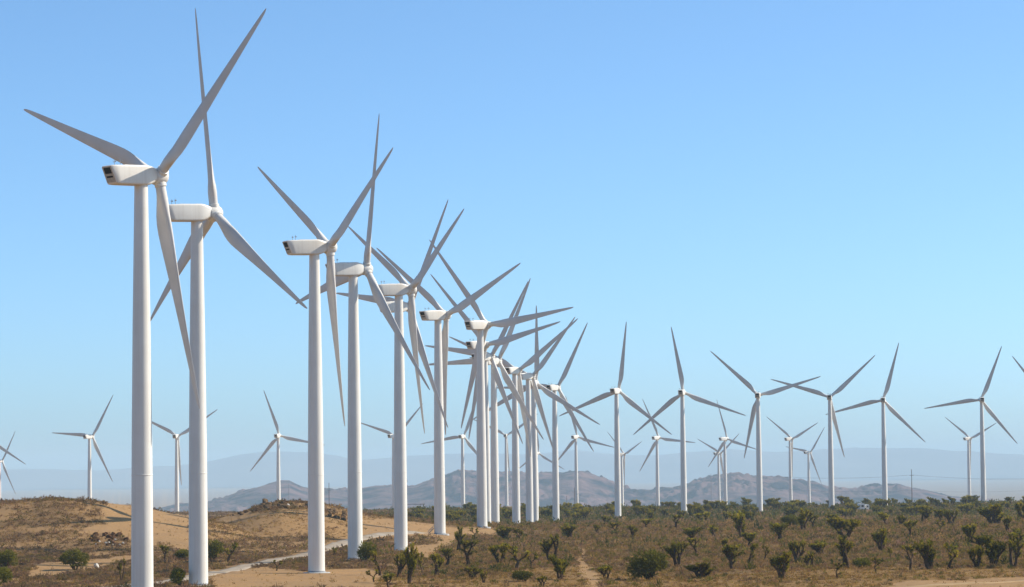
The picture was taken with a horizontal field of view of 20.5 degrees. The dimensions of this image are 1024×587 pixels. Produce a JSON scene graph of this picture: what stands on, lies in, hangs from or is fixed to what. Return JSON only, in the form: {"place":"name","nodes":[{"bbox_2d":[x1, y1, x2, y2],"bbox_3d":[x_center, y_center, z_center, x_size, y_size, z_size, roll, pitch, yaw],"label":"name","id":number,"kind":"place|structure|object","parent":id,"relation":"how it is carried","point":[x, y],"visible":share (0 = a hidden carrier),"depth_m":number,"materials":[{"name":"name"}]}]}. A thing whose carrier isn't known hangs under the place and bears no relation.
{"place":"outdoors","nodes":[
{"label":"outdoors","id":0,"kind":"place"},
{"bbox_2d":[107,531,424,586],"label":"gravel road","id":1,"kind":"structure","parent":0,"point":[266,561],"depth_m":806.30,"materials":[{"name":"beige gravel"}]},
{"bbox_2d":[0,478,1023,586],"bbox_3d":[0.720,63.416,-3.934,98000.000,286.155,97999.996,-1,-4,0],"label":"ground","id":2,"kind":"structure","parent":0,"point":[118,517],"depth_m":909.52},
{"bbox_2d":[0,566,13,584],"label":"juniper bush","id":3,"kind":"object","parent":2,"relation":"on","point":[5,575],"visible":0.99,"depth_m":636.42,"materials":[{"name":"green plant"}]},
{"bbox_2d":[0,432,15,498],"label":"wind turbine","id":4,"kind":"object","parent":2,"relation":"on","point":[4,467],"visible":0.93,"depth_m":3433.97,"materials":[{"name":"white paint"}]},
{"bbox_2d":[0,548,20,566],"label":"juniper bush","id":5,"kind":"object","parent":2,"relation":"on","point":[7,556],"visible":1,"depth_m":736.50,"materials":[{"name":"green plant"}]},
{"bbox_2d":[58,547,89,569],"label":"juniper bush","id":6,"kind":"object","parent":2,"relation":"on","point":[79,557],"visible":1,"depth_m":727.34,"materials":[{"name":"green plant"}]},
{"bbox_2d":[53,396,112,498],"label":"wind turbine","id":7,"kind":"object","parent":2,"relation":"on","point":[88,437],"visible":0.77,"depth_m":2486.73,"materials":[{"name":"white paint"}]},
{"bbox_2d":[24,9,265,586],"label":"wind turbine","id":8,"kind":"object","parent":2,"relation":"on","point":[139,175],"visible":1,"depth_m":526.23,"materials":[{"name":"white paint"}]},
{"bbox_2d":[169,566,185,584],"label":"juniper bush","id":9,"kind":"object","parent":2,"relation":"on","point":[177,576],"visible":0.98,"depth_m":601.50,"materials":[{"name":"green plant"}]},
{"bbox_2d":[172,549,188,558],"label":"juniper bush","id":10,"kind":"object","parent":2,"relation":"on","point":[182,553],"visible":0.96,"depth_m":786.06,"materials":[{"name":"green plant"}]},
{"bbox_2d":[152,410,216,511],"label":"wind turbine","id":11,"kind":"object","parent":2,"relation":"on","point":[177,456],"visible":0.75,"depth_m":2536.13,"materials":[{"name":"white paint"}]},
{"bbox_2d":[208,539,223,558],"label":"juniper bush","id":12,"kind":"object","parent":2,"relation":"on","point":[215,548],"visible":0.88,"depth_m":785.27,"materials":[{"name":"green plant"}]},
{"bbox_2d":[150,9,306,585],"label":"wind turbine","id":13,"kind":"object","parent":2,"relation":"on","point":[202,218],"visible":0.86,"depth_m":605.15,"materials":[{"name":"white paint"}]},
{"bbox_2d":[223,541,238,561],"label":"joshua tree","id":14,"kind":"object","parent":2,"relation":"on","point":[236,544],"visible":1,"depth_m":774.25,"materials":[{"name":"green plant"}]},
{"bbox_2d":[250,392,323,499],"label":"wind turbine","id":15,"kind":"object","parent":2,"relation":"on","point":[270,445],"visible":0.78,"depth_m":2607.68,"materials":[{"name":"white paint"}]},
{"bbox_2d":[258,148,392,572],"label":"wind turbine","id":16,"kind":"object","parent":2,"relation":"on","point":[313,249],"visible":0.99,"depth_m":693.71,"materials":[{"name":"white paint"}]},
{"bbox_2d":[296,117,429,559],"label":"wind turbine","id":17,"kind":"object","parent":2,"relation":"on","point":[349,272],"visible":0.84,"depth_m":777.51,"materials":[{"name":"white paint"}]},
{"bbox_2d":[356,540,378,559],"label":"juniper bush","id":18,"kind":"object","parent":2,"relation":"on","point":[364,549],"visible":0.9,"depth_m":754.60,"materials":[{"name":"green plant"}]},
{"bbox_2d":[369,550,381,575],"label":"joshua tree","id":19,"kind":"object","parent":2,"relation":"on","point":[372,553],"visible":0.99,"depth_m":669.55,"materials":[{"name":"green plant"}]},
{"bbox_2d":[336,200,447,426],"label":"wind turbine","id":20,"kind":"object","parent":2,"relation":"on","point":[390,301],"visible":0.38,"depth_m":956.44,"materials":[{"name":"white paint"}]},
{"bbox_2d":[361,404,422,507],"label":"wind turbine","id":21,"kind":"object","parent":2,"relation":"on","point":[389,434],"visible":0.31,"depth_m":2637.07,"materials":[{"name":"white paint"}]},
{"bbox_2d":[393,553,406,576],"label":"joshua tree","id":22,"kind":"object","parent":2,"relation":"on","point":[401,562],"visible":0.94,"depth_m":654.10,"materials":[{"name":"green plant"}]},
{"bbox_2d":[348,209,463,550],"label":"wind turbine","id":23,"kind":"object","parent":2,"relation":"on","point":[398,291],"visible":0.88,"depth_m":864.31,"materials":[{"name":"white paint"}]},
{"bbox_2d":[403,543,419,582],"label":"joshua tree","id":24,"kind":"object","parent":2,"relation":"on","point":[411,558],"visible":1,"depth_m":605.06,"materials":[{"name":"green plant"}]},
{"bbox_2d":[428,552,444,575],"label":"joshua tree","id":25,"kind":"object","parent":2,"relation":"on","point":[437,559],"visible":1,"depth_m":651.22,"materials":[{"name":"green plant"}]},
{"bbox_2d":[438,547,453,565],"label":"joshua tree","id":26,"kind":"object","parent":2,"relation":"on","point":[446,552],"visible":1,"depth_m":720.12,"materials":[{"name":"green plant"}]},
{"bbox_2d":[377,248,519,535],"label":"wind turbine","id":27,"kind":"object","parent":2,"relation":"on","point":[438,314],"visible":0.93,"depth_m":1032.39,"materials":[{"name":"white paint"}]},
{"bbox_2d":[422,413,490,507],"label":"wind turbine","id":28,"kind":"object","parent":2,"relation":"on","point":[462,437],"visible":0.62,"depth_m":2720.70,"materials":[{"name":"white paint"}]},
{"bbox_2d":[454,526,466,549],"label":"joshua tree","id":29,"kind":"object","parent":2,"relation":"on","point":[458,535],"visible":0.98,"depth_m":826.05,"materials":[{"name":"green plant"}]},
{"bbox_2d":[458,539,477,564],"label":"joshua tree","id":30,"kind":"object","parent":2,"relation":"on","point":[465,544],"visible":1,"depth_m":722.73,"materials":[{"name":"green plant"}]},
{"bbox_2d":[460,566,483,578],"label":"joshua tree","id":31,"kind":"object","parent":2,"relation":"on","point":[473,572],"visible":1,"depth_m":627.48,"materials":[{"name":"green plant"}]},
{"bbox_2d":[425,282,527,522],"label":"wind turbine","id":32,"kind":"object","parent":2,"relation":"on","point":[496,374],"visible":0.61,"depth_m":1330.74,"materials":[{"name":"white paint"}]},
{"bbox_2d":[429,278,543,522],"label":"wind turbine","id":33,"kind":"object","parent":2,"relation":"on","point":[495,461],"visible":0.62,"depth_m":1348.80,"materials":[{"name":"white paint"}]},
{"bbox_2d":[430,274,559,437],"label":"wind turbine","id":34,"kind":"object","parent":2,"relation":"on","point":[496,342],"visible":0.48,"depth_m":1263.52,"materials":[{"name":"white paint"}]},
{"bbox_2d":[488,542,509,562],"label":"joshua tree","id":35,"kind":"object","parent":2,"relation":"on","point":[493,549],"visible":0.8,"depth_m":734.00,"materials":[{"name":"green plant"}]},
{"bbox_2d":[429,240,572,527],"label":"wind turbine","id":36,"kind":"object","parent":2,"relation":"on","point":[482,326],"visible":0.98,"depth_m":1116.59,"materials":[{"name":"white paint"}]},
{"bbox_2d":[493,525,514,538],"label":"joshua tree","id":37,"kind":"object","parent":2,"relation":"on","point":[503,533],"visible":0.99,"depth_m":1020.98,"materials":[{"name":"green plant"}]},
{"bbox_2d":[474,414,536,506],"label":"wind turbine","id":38,"kind":"object","parent":2,"relation":"on","point":[506,466],"visible":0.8,"depth_m":3213.55,"materials":[{"name":"white paint"}]},
{"bbox_2d":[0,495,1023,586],"bbox_3d":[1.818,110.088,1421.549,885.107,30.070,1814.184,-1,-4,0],"label":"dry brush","id":39,"kind":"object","parent":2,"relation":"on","point":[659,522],"visible":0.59,"depth_m":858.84,"materials":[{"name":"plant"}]},
{"bbox_2d":[450,318,577,523],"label":"wind turbine","id":40,"kind":"object","parent":2,"relation":"on","point":[515,372],"visible":0.75,"depth_m":1442.68,"materials":[{"name":"white paint"}]},
{"bbox_2d":[500,543,529,568],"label":"joshua tree","id":41,"kind":"object","parent":2,"relation":"on","point":[513,553],"visible":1,"depth_m":689.49,"materials":[{"name":"green plant"}]},
{"bbox_2d":[469,317,574,521],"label":"wind turbine","id":42,"kind":"object","parent":2,"relation":"on","point":[527,377],"visible":0.71,"depth_m":1536.68,"materials":[{"name":"white paint"}]},
{"bbox_2d":[510,570,534,580],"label":"juniper bush","id":43,"kind":"object","parent":2,"relation":"on","point":[523,575],"visible":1,"depth_m":614.92,"materials":[{"name":"green plant"}]},
{"bbox_2d":[473,306,599,521],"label":"wind turbine","id":44,"kind":"object","parent":2,"relation":"on","point":[550,394],"visible":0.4,"depth_m":1605.26,"materials":[{"name":"white paint"}]},
{"bbox_2d":[519,432,564,505],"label":"wind turbine","id":45,"kind":"object","parent":2,"relation":"on","point":[544,457],"visible":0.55,"depth_m":3679.13,"materials":[{"name":"white paint"}]},
{"bbox_2d":[497,322,593,520],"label":"wind turbine","id":46,"kind":"object","parent":2,"relation":"on","point":[554,388],"visible":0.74,"depth_m":1687.29,"materials":[{"name":"white paint"}]},
{"bbox_2d":[538,533,560,560],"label":"joshua tree","id":47,"kind":"object","parent":2,"relation":"on","point":[547,545],"visible":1,"depth_m":737.78,"materials":[{"name":"green plant"}]},
{"bbox_2d":[548,554,569,579],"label":"joshua tree","id":48,"kind":"object","parent":2,"relation":"on","point":[560,565],"visible":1,"depth_m":627.04,"materials":[{"name":"green plant"}]},
{"bbox_2d":[558,523,577,536],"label":"joshua tree","id":49,"kind":"object","parent":2,"relation":"on","point":[567,529],"visible":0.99,"depth_m":979.73,"materials":[{"name":"green plant"}]},
{"bbox_2d":[558,396,613,503],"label":"wind turbine","id":50,"kind":"object","parent":2,"relation":"on","point":[575,438],"visible":0.7,"depth_m":2937.73,"materials":[{"name":"white paint"}]},
{"bbox_2d":[597,564,612,578],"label":"joshua tree","id":51,"kind":"object","parent":2,"relation":"on","point":[604,569],"visible":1,"depth_m":634.59,"materials":[{"name":"green plant"}]},
{"bbox_2d":[559,322,671,516],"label":"wind turbine","id":52,"kind":"object","parent":2,"relation":"on","point":[615,392],"visible":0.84,"depth_m":1789.92,"materials":[{"name":"white paint"}]},
{"bbox_2d":[608,433,641,505],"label":"wind turbine","id":53,"kind":"object","parent":2,"relation":"on","point":[622,470],"visible":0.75,"depth_m":3492.01,"materials":[{"name":"white paint"}]},
{"bbox_2d":[632,506,648,515],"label":"joshua tree","id":54,"kind":"object","parent":2,"relation":"on","point":[637,509],"visible":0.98,"depth_m":1809.48,"materials":[{"name":"green plant"}]},
{"bbox_2d":[625,548,668,579],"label":"juniper bush","id":55,"kind":"object","parent":2,"relation":"on","point":[647,561],"visible":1,"depth_m":626.64,"materials":[{"name":"green plant"}]},
{"bbox_2d":[640,399,695,505],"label":"wind turbine","id":56,"kind":"object","parent":2,"relation":"on","point":[656,438],"visible":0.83,"depth_m":2939.34,"materials":[{"name":"white paint"}]},
{"bbox_2d":[664,541,689,565],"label":"joshua tree","id":57,"kind":"object","parent":2,"relation":"on","point":[674,549],"visible":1,"depth_m":699.21,"materials":[{"name":"green plant"}]},
{"bbox_2d":[633,327,745,510],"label":"wind turbine","id":58,"kind":"object","parent":2,"relation":"on","point":[682,392],"visible":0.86,"depth_m":1874.63,"materials":[{"name":"white paint"}]},
{"bbox_2d":[682,527,701,538],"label":"joshua tree","id":59,"kind":"object","parent":2,"relation":"on","point":[690,532],"visible":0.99,"depth_m":901.22,"materials":[{"name":"green plant"}]},
{"bbox_2d":[683,562,713,577],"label":"bush","id":60,"kind":"object","parent":2,"relation":"on","point":[703,568],"visible":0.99,"depth_m":633.88,"materials":[{"name":"green plant"}]},
{"bbox_2d":[698,434,738,501],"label":"wind turbine","id":61,"kind":"object","parent":2,"relation":"on","point":[719,461],"visible":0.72,"depth_m":3637.76,"materials":[{"name":"white paint"}]},
{"bbox_2d":[708,402,754,505],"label":"wind turbine","id":62,"kind":"object","parent":2,"relation":"on","point":[724,440],"visible":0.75,"depth_m":3086.59,"materials":[{"name":"white paint"}]},
{"bbox_2d":[721,543,744,569],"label":"joshua tree","id":63,"kind":"object","parent":2,"relation":"on","point":[730,552],"visible":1,"depth_m":674.75,"materials":[{"name":"green plant"}]},
{"bbox_2d":[727,510,745,536],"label":"joshua tree","id":64,"kind":"object","parent":2,"relation":"on","point":[739,520],"visible":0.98,"depth_m":954.29,"materials":[{"name":"green plant"}]},
{"bbox_2d":[741,532,757,546],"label":"joshua tree","id":65,"kind":"object","parent":2,"relation":"on","point":[749,537],"visible":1,"depth_m":848.87,"materials":[{"name":"green plant"}]},
{"bbox_2d":[748,543,758,563],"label":"joshua tree","id":66,"kind":"object","parent":2,"relation":"on","point":[754,547],"visible":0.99,"depth_m":689.11,"materials":[{"name":"green plant"}]},
{"bbox_2d":[710,351,820,511],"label":"wind turbine","id":67,"kind":"object","parent":2,"relation":"on","point":[756,407],"visible":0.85,"depth_m":1927.07,"materials":[{"name":"white paint"}]},
{"bbox_2d":[769,521,789,539],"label":"joshua tree","id":68,"kind":"object","parent":2,"relation":"on","point":[778,528],"visible":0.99,"depth_m":895.84,"materials":[{"name":"green plant"}]},
{"bbox_2d":[769,550,791,578],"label":"joshua tree","id":69,"kind":"object","parent":2,"relation":"on","point":[780,564],"visible":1,"depth_m":614.10,"materials":[{"name":"green plant"}]},
{"bbox_2d":[780,514,799,525],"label":"juniper bush","id":70,"kind":"object","parent":2,"relation":"on","point":[792,519],"visible":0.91,"depth_m":1107.09,"materials":[{"name":"green plant"}]},
{"bbox_2d":[783,506,799,514],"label":"joshua tree","id":71,"kind":"object","parent":2,"relation":"on","point":[789,510],"visible":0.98,"depth_m":1674.10,"materials":[{"name":"green plant"}]},
{"bbox_2d":[767,417,816,501],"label":"wind turbine","id":72,"kind":"object","parent":2,"relation":"on","point":[789,438],"visible":0.81,"depth_m":3224.24,"materials":[{"name":"white paint"}]},
{"bbox_2d":[788,539,805,561],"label":"joshua tree","id":73,"kind":"object","parent":2,"relation":"on","point":[795,548],"visible":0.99,"depth_m":718.27,"materials":[{"name":"green plant"}]},
{"bbox_2d":[797,508,813,528],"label":"joshua tree","id":74,"kind":"object","parent":2,"relation":"on","point":[801,519],"visible":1,"depth_m":1041.40,"materials":[{"name":"green plant"}]},
{"bbox_2d":[788,427,824,504],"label":"wind turbine","id":75,"kind":"object","parent":2,"relation":"on","point":[808,469],"visible":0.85,"depth_m":3762.39,"materials":[{"name":"white paint"}]},
{"bbox_2d":[800,552,814,566],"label":"joshua tree","id":76,"kind":"object","parent":2,"relation":"on","point":[811,557],"visible":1,"depth_m":672.12,"materials":[{"name":"green plant"}]},
{"bbox_2d":[807,540,828,553],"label":"joshua tree","id":77,"kind":"object","parent":2,"relation":"on","point":[817,546],"visible":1,"depth_m":777.19,"materials":[{"name":"green plant"}]},
{"bbox_2d":[771,355,874,507],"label":"wind turbine","id":78,"kind":"object","parent":2,"relation":"on","point":[831,412],"visible":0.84,"depth_m":2030.89,"materials":[{"name":"white paint"}]},
{"bbox_2d":[826,516,860,537],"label":"joshua tree","id":79,"kind":"object","parent":2,"relation":"on","point":[840,524],"visible":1,"depth_m":923.72,"materials":[{"name":"green plant"}]},
{"bbox_2d":[834,535,853,566],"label":"joshua tree","id":80,"kind":"object","parent":2,"relation":"on","point":[843,548],"visible":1,"depth_m":679.34,"materials":[{"name":"green plant"}]},
{"bbox_2d":[850,558,871,567],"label":"juniper bush","id":81,"kind":"object","parent":2,"relation":"on","point":[861,562],"visible":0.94,"depth_m":672.49,"materials":[{"name":"green plant"}]},
{"bbox_2d":[826,343,924,504],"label":"wind turbine","id":82,"kind":"object","parent":2,"relation":"on","point":[883,401],"visible":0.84,"depth_m":2115.28,"materials":[{"name":"white paint"}]},
{"bbox_2d":[870,528,887,549],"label":"joshua tree","id":83,"kind":"object","parent":2,"relation":"on","point":[877,537],"visible":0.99,"depth_m":792.54,"materials":[{"name":"green plant"}]},
{"bbox_2d":[901,544,916,569],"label":"joshua tree","id":84,"kind":"object","parent":2,"relation":"on","point":[910,548],"visible":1,"depth_m":654.64,"materials":[{"name":"green plant"}]},
{"bbox_2d":[903,520,918,535],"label":"joshua tree","id":85,"kind":"object","parent":2,"relation":"on","point":[912,523],"visible":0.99,"depth_m":904.38,"materials":[{"name":"green plant"}]},
{"bbox_2d":[914,538,936,568],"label":"joshua tree","id":86,"kind":"object","parent":2,"relation":"on","point":[929,553],"visible":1,"depth_m":660.62,"materials":[{"name":"green plant"}]},
{"bbox_2d":[919,506,932,521],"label":"joshua tree","id":87,"kind":"object","parent":2,"relation":"on","point":[923,511],"visible":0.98,"depth_m":1163.09,"materials":[{"name":"green plant"}]},
{"bbox_2d":[942,542,958,568],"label":"joshua tree","id":88,"kind":"object","parent":2,"relation":"on","point":[953,548],"visible":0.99,"depth_m":660.04,"materials":[{"name":"green plant"}]},
{"bbox_2d":[943,509,958,523],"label":"joshua tree","id":89,"kind":"object","parent":2,"relation":"on","point":[948,514],"visible":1,"depth_m":1119.70,"materials":[{"name":"green plant"}]},
{"bbox_2d":[956,503,974,513],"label":"joshua tree","id":90,"kind":"object","parent":2,"relation":"on","point":[967,507],"visible":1,"depth_m":1701.24,"materials":[{"name":"green plant"}]},
{"bbox_2d":[960,523,977,542],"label":"joshua tree","id":91,"kind":"object","parent":2,"relation":"on","point":[967,530],"visible":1,"depth_m":846.13,"materials":[{"name":"green plant"}]},
{"bbox_2d":[945,417,995,494],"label":"wind turbine","id":92,"kind":"object","parent":2,"relation":"on","point":[967,438],"visible":0.8,"depth_m":3343.47,"materials":[{"name":"white paint"}]},
{"bbox_2d":[924,346,1017,502],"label":"wind turbine","id":93,"kind":"object","parent":2,"relation":"on","point":[982,448],"visible":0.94,"depth_m":2192.39,"materials":[{"name":"white paint"}]},
{"bbox_2d":[967,545,984,566],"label":"joshua tree","id":94,"kind":"object","parent":2,"relation":"on","point":[979,551],"visible":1,"depth_m":664.62,"materials":[{"name":"green plant"}]},
{"bbox_2d":[970,535,983,547],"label":"joshua tree","id":95,"kind":"object","parent":2,"relation":"on","point":[979,540],"visible":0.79,"depth_m":778.45,"materials":[{"name":"green plant"}]},
{"bbox_2d":[976,504,1005,522],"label":"joshua tree","id":96,"kind":"object","parent":2,"relation":"on","point":[995,513],"visible":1,"depth_m":1124.87,"materials":[{"name":"green plant"}]},
{"bbox_2d":[982,534,1007,564],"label":"joshua tree","id":97,"kind":"object","parent":2,"relation":"on","point":[995,547],"visible":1,"depth_m":672.25,"materials":[{"name":"green plant"}]},
{"bbox_2d":[1001,516,1011,529],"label":"joshua tree","id":98,"kind":"object","parent":2,"relation":"on","point":[1007,520],"visible":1,"depth_m":984.59,"materials":[{"name":"green plant"}]},
{"bbox_2d":[1007,531,1023,567],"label":"joshua tree","id":99,"kind":"object","parent":2,"relation":"on","point":[1013,546],"visible":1,"depth_m":663.14,"materials":[{"name":"green plant"}]},
{"bbox_2d":[1012,528,1023,542],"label":"joshua tree","id":100,"kind":"object","parent":2,"relation":"on","point":[1017,532],"visible":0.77,"depth_m":817.98,"materials":[{"name":"green plant"}]},
{"bbox_2d":[1015,502,1023,517],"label":"joshua tree","id":101,"kind":"object","parent":2,"relation":"on","point":[1019,506],"visible":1,"depth_m":1189.89,"materials":[{"name":"green plant"}]},
{"bbox_2d":[0,0,1023,470],"label":"sky","id":102,"kind":"structure","parent":0,"point":[796,190],"materials":[{"name":"blue"}]},
{"bbox_2d":[1,447,1023,489],"bbox_3d":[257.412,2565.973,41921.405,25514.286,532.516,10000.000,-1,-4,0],"label":"mountains","id":103,"kind":"structure","parent":0,"point":[854,463],"depth_m":39661.12,"materials":[{"name":"stone"}]},
{"bbox_2d":[153,469,1002,511],"bbox_3d":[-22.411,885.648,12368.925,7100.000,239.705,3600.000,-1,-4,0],"label":"hills","id":104,"kind":"structure","parent":0,"point":[595,490],"depth_m":11749.66,"materials":[{"name":"grey stone"}]},
{"bbox_2d":[904,580,1023,586],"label":"dirt track","id":105,"kind":"structure","parent":0,"point":[928,585],"depth_m":570.87,"materials":[{"name":"beige soil"}]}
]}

